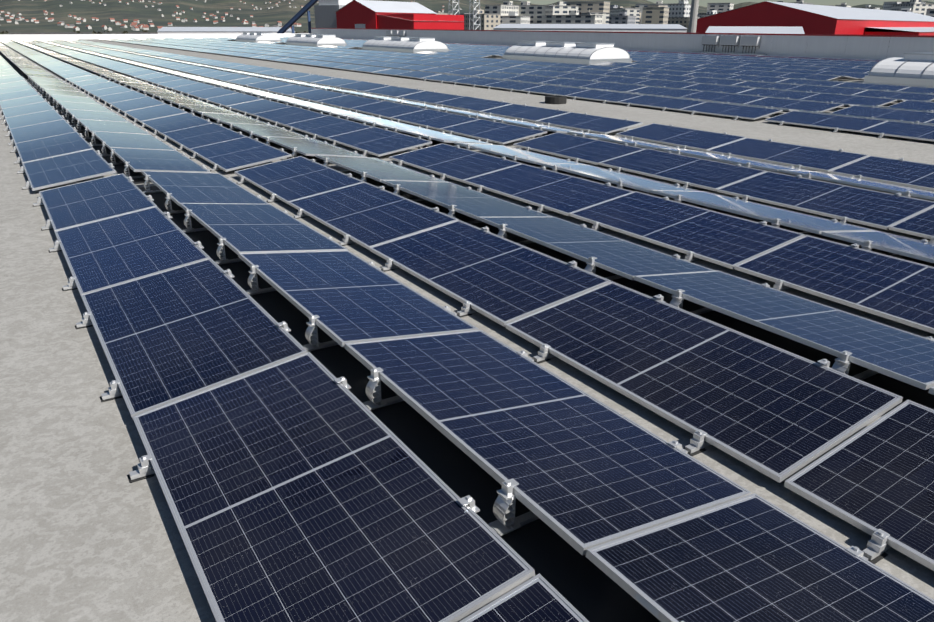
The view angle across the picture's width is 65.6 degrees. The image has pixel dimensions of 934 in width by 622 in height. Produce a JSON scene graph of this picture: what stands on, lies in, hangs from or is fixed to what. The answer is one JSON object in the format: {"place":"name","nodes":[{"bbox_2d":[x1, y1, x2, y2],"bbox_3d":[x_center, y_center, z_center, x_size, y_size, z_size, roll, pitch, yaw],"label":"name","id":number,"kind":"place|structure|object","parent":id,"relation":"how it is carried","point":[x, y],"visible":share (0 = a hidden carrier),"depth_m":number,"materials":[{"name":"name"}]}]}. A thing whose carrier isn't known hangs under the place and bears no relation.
{"place":"outdoors","nodes":[
{"label":"outdoors","id":0,"kind":"place"},
{"bbox_2d":[0,32,308,33],"bbox_3d":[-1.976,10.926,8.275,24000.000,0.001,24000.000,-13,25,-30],"label":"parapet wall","id":1,"kind":"structure","parent":0,"point":[86,32],"depth_m":1173.63,"materials":[{"name":"grey concrete"}]},
{"bbox_2d":[0,30,305,33],"bbox_3d":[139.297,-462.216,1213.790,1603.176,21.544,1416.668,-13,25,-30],"label":"tree","id":2,"kind":"object","parent":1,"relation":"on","point":[93,32],"visible":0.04,"depth_m":1025.62,"materials":[{"name":"green plant"}]},
{"bbox_2d":[157,0,933,35],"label":"industrial halls","id":3,"kind":"object","parent":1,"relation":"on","point":[769,17],"visible":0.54,"depth_m":250.10,"materials":[{"name":"red metal"}]},
{"bbox_2d":[436,0,933,32],"bbox_3d":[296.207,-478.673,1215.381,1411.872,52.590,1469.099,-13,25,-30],"label":"town buildings","id":4,"kind":"structure","parent":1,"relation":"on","point":[575,12],"depth_m":514.50,"materials":[{"name":"grey"}]},
{"bbox_2d":[0,39,933,621],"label":"roof slab","id":5,"kind":"structure","parent":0,"point":[88,531],"depth_m":4.37,"materials":[{"name":"grey concrete"}]},
{"bbox_2d":[0,40,630,189],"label":"mounting brackets","id":6,"kind":"object","parent":5,"relation":"on","point":[110,158],"visible":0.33,"depth_m":16.24,"materials":[{"name":"silver metal"}]},
{"bbox_2d":[0,38,642,190],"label":"solar panels","id":7,"kind":"object","parent":6,"relation":"on","point":[54,147],"visible":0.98,"depth_m":17.56,"materials":[{"name":"blue glass"}]},
{"bbox_2d":[0,28,933,59],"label":"parapet wall","id":8,"kind":"structure","parent":5,"relation":"on","point":[871,47],"depth_m":64.07,"materials":[{"name":"grey concrete"}]},
{"bbox_2d":[386,30,766,54],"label":"inverters","id":9,"kind":"object","parent":8,"relation":"attached to","point":[746,41],"visible":0.92,"depth_m":58.12,"materials":[{"name":"grey metal"}]},
{"bbox_2d":[33,124,933,621],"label":"mounting brackets","id":10,"kind":"object","parent":5,"relation":"on","point":[587,588],"visible":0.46,"depth_m":4.67,"materials":[{"name":"silver metal"}]},
{"bbox_2d":[39,123,933,621],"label":"solar panels","id":11,"kind":"object","parent":10,"relation":"on","point":[297,483],"visible":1,"depth_m":4.58,"materials":[{"name":"blue glass"}]},
{"bbox_2d":[196,37,880,79],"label":"solar panels","id":12,"kind":"object","parent":5,"relation":"on","point":[815,68],"visible":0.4,"depth_m":42.85,"materials":[{"name":"blue glass"}]},
{"bbox_2d":[545,95,566,103],"bbox_3d":[2.691,-6.406,21.973,0.660,0.200,0.660,-13,25,-30],"label":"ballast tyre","id":13,"kind":"object","parent":5,"relation":"on","point":[554,99],"visible":1,"depth_m":21.73,"materials":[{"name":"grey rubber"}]},
{"bbox_2d":[235,32,933,86],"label":"rooflights","id":14,"kind":"object","parent":5,"relation":"on","point":[913,69],"visible":0.98,"depth_m":45.94,"materials":[{"name":"plastic"}]},
{"bbox_2d":[424,67,933,119],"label":"mounting brackets","id":15,"kind":"object","parent":5,"relation":"on","point":[736,117],"visible":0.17,"depth_m":23.06,"materials":[{"name":"silver metal"}]},
{"bbox_2d":[98,38,933,119],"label":"solar panels","id":16,"kind":"object","parent":15,"relation":"attached to","point":[676,92],"visible":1,"depth_m":28.65,"materials":[{"name":"blue glass"}]},
{"bbox_2d":[778,100,933,137],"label":"mounting brackets","id":17,"kind":"object","parent":5,"relation":"on","point":[836,130],"visible":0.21,"depth_m":16.61,"materials":[{"name":"silver metal"}]},
{"bbox_2d":[765,100,933,141],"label":"solar panels","id":18,"kind":"object","parent":17,"relation":"on","point":[886,121],"visible":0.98,"depth_m":17.10,"materials":[{"name":"blue glass"}]},
{"bbox_2d":[0,0,933,31],"bbox_3d":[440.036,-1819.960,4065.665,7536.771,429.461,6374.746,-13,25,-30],"label":"hills","id":19,"kind":"structure","parent":0,"point":[284,13],"depth_m":2527.22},
{"bbox_2d":[0,0,480,30],"bbox_3d":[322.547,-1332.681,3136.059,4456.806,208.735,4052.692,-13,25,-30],"label":"village houses","id":20,"kind":"structure","parent":19,"relation":"on","point":[134,26],"depth_m":1855.64,"materials":[{"name":"grey"}]},
{"bbox_2d":[518,0,933,6],"label":"sky","id":21,"kind":"structure","parent":0,"point":[703,3],"materials":[{"name":"white"}]}
]}

